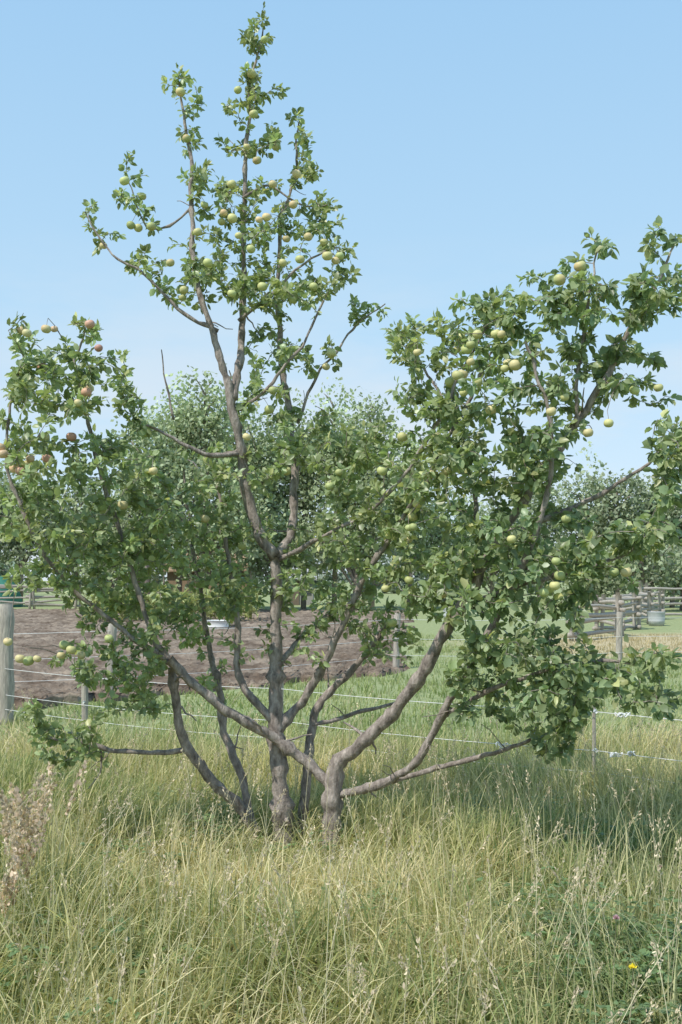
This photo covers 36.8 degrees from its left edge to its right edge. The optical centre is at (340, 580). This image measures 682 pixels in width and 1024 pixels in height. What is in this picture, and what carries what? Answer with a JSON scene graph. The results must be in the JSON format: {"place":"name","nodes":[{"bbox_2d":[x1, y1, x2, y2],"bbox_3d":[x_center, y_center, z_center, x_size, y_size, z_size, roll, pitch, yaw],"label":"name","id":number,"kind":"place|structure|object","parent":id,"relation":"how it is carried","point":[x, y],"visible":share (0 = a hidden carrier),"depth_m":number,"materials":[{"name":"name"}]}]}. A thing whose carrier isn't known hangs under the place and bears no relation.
{"place":"outdoors","nodes":[
{"label":"outdoors","id":0,"kind":"place"},
{"bbox_2d":[163,550,255,608],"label":"wooden shed","id":1,"kind":"structure","parent":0,"point":[171,575],"depth_m":58.00,"materials":[{"name":"brown wood"}]},
{"bbox_2d":[187,573,198,600],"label":"door","id":2,"kind":"structure","parent":1,"relation":"in","point":[188,581],"depth_m":57.95,"materials":[{"name":"brown wood"}]},
{"bbox_2d":[13,608,417,709],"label":"ploughed soil","id":3,"kind":"structure","parent":0,"point":[48,624],"depth_m":20.77,"materials":[{"name":"brown soil"}]},
{"bbox_2d":[77,584,268,620],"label":"bushes","id":4,"kind":"object","parent":3,"relation":"on","point":[193,597],"visible":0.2,"depth_m":38.74,"materials":[{"name":"green plant"}]},
{"bbox_2d":[207,620,230,627],"bbox_3d":[-3.960,1.440,33.000,0.874,0.300,0.874,0,0,0],"label":"white bucket","id":5,"kind":"object","parent":3,"relation":"on","point":[218,623],"visible":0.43,"depth_m":32.63,"materials":[{"name":"white plastic"}]},
{"bbox_2d":[0,633,681,1023],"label":"tall grass","id":6,"kind":"structure","parent":0,"point":[224,967],"depth_m":4.78,"materials":[{"name":"green plant"}]},
{"bbox_2d":[0,581,681,1023],"bbox_3d":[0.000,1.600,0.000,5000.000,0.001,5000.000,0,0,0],"label":"ground","id":7,"kind":"structure","parent":0,"point":[672,623],"depth_m":15.87,"materials":[{"name":"plant"}]},
{"bbox_2d":[0,603,14,724],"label":"wooden post","id":8,"kind":"object","parent":7,"relation":"on","point":[7,683],"visible":0.82,"depth_m":11.34,"materials":[{"name":"grey wood"}]},
{"bbox_2d":[0,576,22,606],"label":"green tarp","id":9,"kind":"object","parent":7,"relation":"on","point":[3,582],"visible":0.37,"depth_m":60.50,"materials":[{"name":"teal plastic"}]},
{"bbox_2d":[0,581,81,608],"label":"rail fence","id":10,"kind":"object","parent":7,"relation":"on","point":[33,602],"visible":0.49,"depth_m":55.01,"materials":[{"name":"grey wood"}]},
{"bbox_2d":[0,760,88,968],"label":"dock plant","id":11,"kind":"object","parent":7,"relation":"on","point":[15,828],"visible":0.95,"depth_m":4.59,"materials":[{"name":"brown plant"}]},
{"bbox_2d":[72,363,488,610],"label":"background trees","id":12,"kind":"object","parent":7,"relation":"on","point":[189,424],"visible":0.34,"depth_m":53.29,"materials":[{"name":"green plant"}]},
{"bbox_2d":[283,568,317,604],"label":"grey shed","id":13,"kind":"structure","parent":7,"relation":"on","point":[297,600],"depth_m":66.00,"materials":[{"name":"grey wood"}]},
{"bbox_2d":[286,581,298,604],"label":"door","id":14,"kind":"structure","parent":13,"relation":"in","point":[295,601],"depth_m":65.95,"materials":[{"name":"wood"}]},
{"bbox_2d":[0,536,677,594],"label":"treeline","id":15,"kind":"object","parent":7,"relation":"on","point":[5,570],"visible":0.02,"depth_m":120.98,"materials":[{"name":"green plant"}]},
{"bbox_2d":[0,1,681,855],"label":"apple tree","id":16,"kind":"object","parent":7,"relation":"on","point":[508,547],"visible":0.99,"depth_m":5.74,"materials":[{"name":"green plant"}]},
{"bbox_2d":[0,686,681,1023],"bbox_3d":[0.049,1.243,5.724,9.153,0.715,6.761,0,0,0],"label":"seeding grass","id":17,"kind":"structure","parent":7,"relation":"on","point":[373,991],"depth_m":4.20,"materials":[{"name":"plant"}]},
{"bbox_2d":[0,441,681,610],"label":"hedgerow trees","id":18,"kind":"object","parent":7,"relation":"on","point":[608,509],"visible":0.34,"depth_m":58.77,"materials":[{"name":"green plant"}]},
{"bbox_2d":[0,776,681,1023],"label":"leafy weeds","id":19,"kind":"object","parent":7,"relation":"on","point":[647,954],"visible":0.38,"depth_m":3.96,"materials":[{"name":"green plant"}]},
{"bbox_2d":[5,660,681,782],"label":"electric fence","id":20,"kind":"object","parent":7,"relation":"on","point":[84,699],"visible":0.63,"depth_m":8.68,"materials":[{"name":"grey metal"}]},
{"bbox_2d":[14,612,681,689],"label":"plot fence","id":21,"kind":"object","parent":7,"relation":"on","point":[112,631],"visible":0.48,"depth_m":18.45,"materials":[{"name":"grey wood"}]},
{"bbox_2d":[566,585,665,640],"bbox_3d":[9.993,0.930,35.333,1.255,1.462,19.065,0,0,22],"label":"rail fence","id":22,"kind":"object","parent":7,"relation":"on","point":[633,610],"visible":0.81,"depth_m":31.76,"materials":[{"name":"grey wood"}]},
{"bbox_2d":[612,914,619,997],"bbox_3d":[0.933,1.371,3.502,0.041,0.459,0.025,0,0,24],"label":"clover flower","id":23,"kind":"object","parent":7,"relation":"on","point":[616,916],"visible":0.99,"depth_m":3.50,"materials":[{"name":"green plant"}]},
{"bbox_2d":[628,963,636,1023],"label":"yellow flower","id":24,"kind":"object","parent":7,"relation":"on","point":[632,965],"visible":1,"depth_m":3.20,"materials":[{"name":"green plant"}]},
{"bbox_2d":[648,612,664,625],"bbox_3d":[11.088,1.350,36.000,0.624,0.480,0.624,0,0,0],"label":"metal tub","id":25,"kind":"object","parent":7,"relation":"on","point":[656,618],"visible":1,"depth_m":35.76,"materials":[{"name":"silver metal"}]},
{"bbox_2d":[656,865,661,933],"bbox_3d":[1.305,1.383,4.209,0.020,0.435,0.037,0,0,-27],"label":"clover flower","id":26,"kind":"object","parent":7,"relation":"on","point":[659,892],"visible":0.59,"depth_m":4.20,"materials":[{"name":"green plant"}]},
{"bbox_2d":[638,581,681,615],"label":"rail fence","id":27,"kind":"object","parent":7,"relation":"on","point":[646,588],"visible":0.51,"depth_m":43.28,"materials":[{"name":"grey wood"}]},
{"bbox_2d":[0,0,681,580],"label":"sky","id":28,"kind":"structure","parent":0,"point":[470,146],"materials":[{"name":"blue"}]}
]}

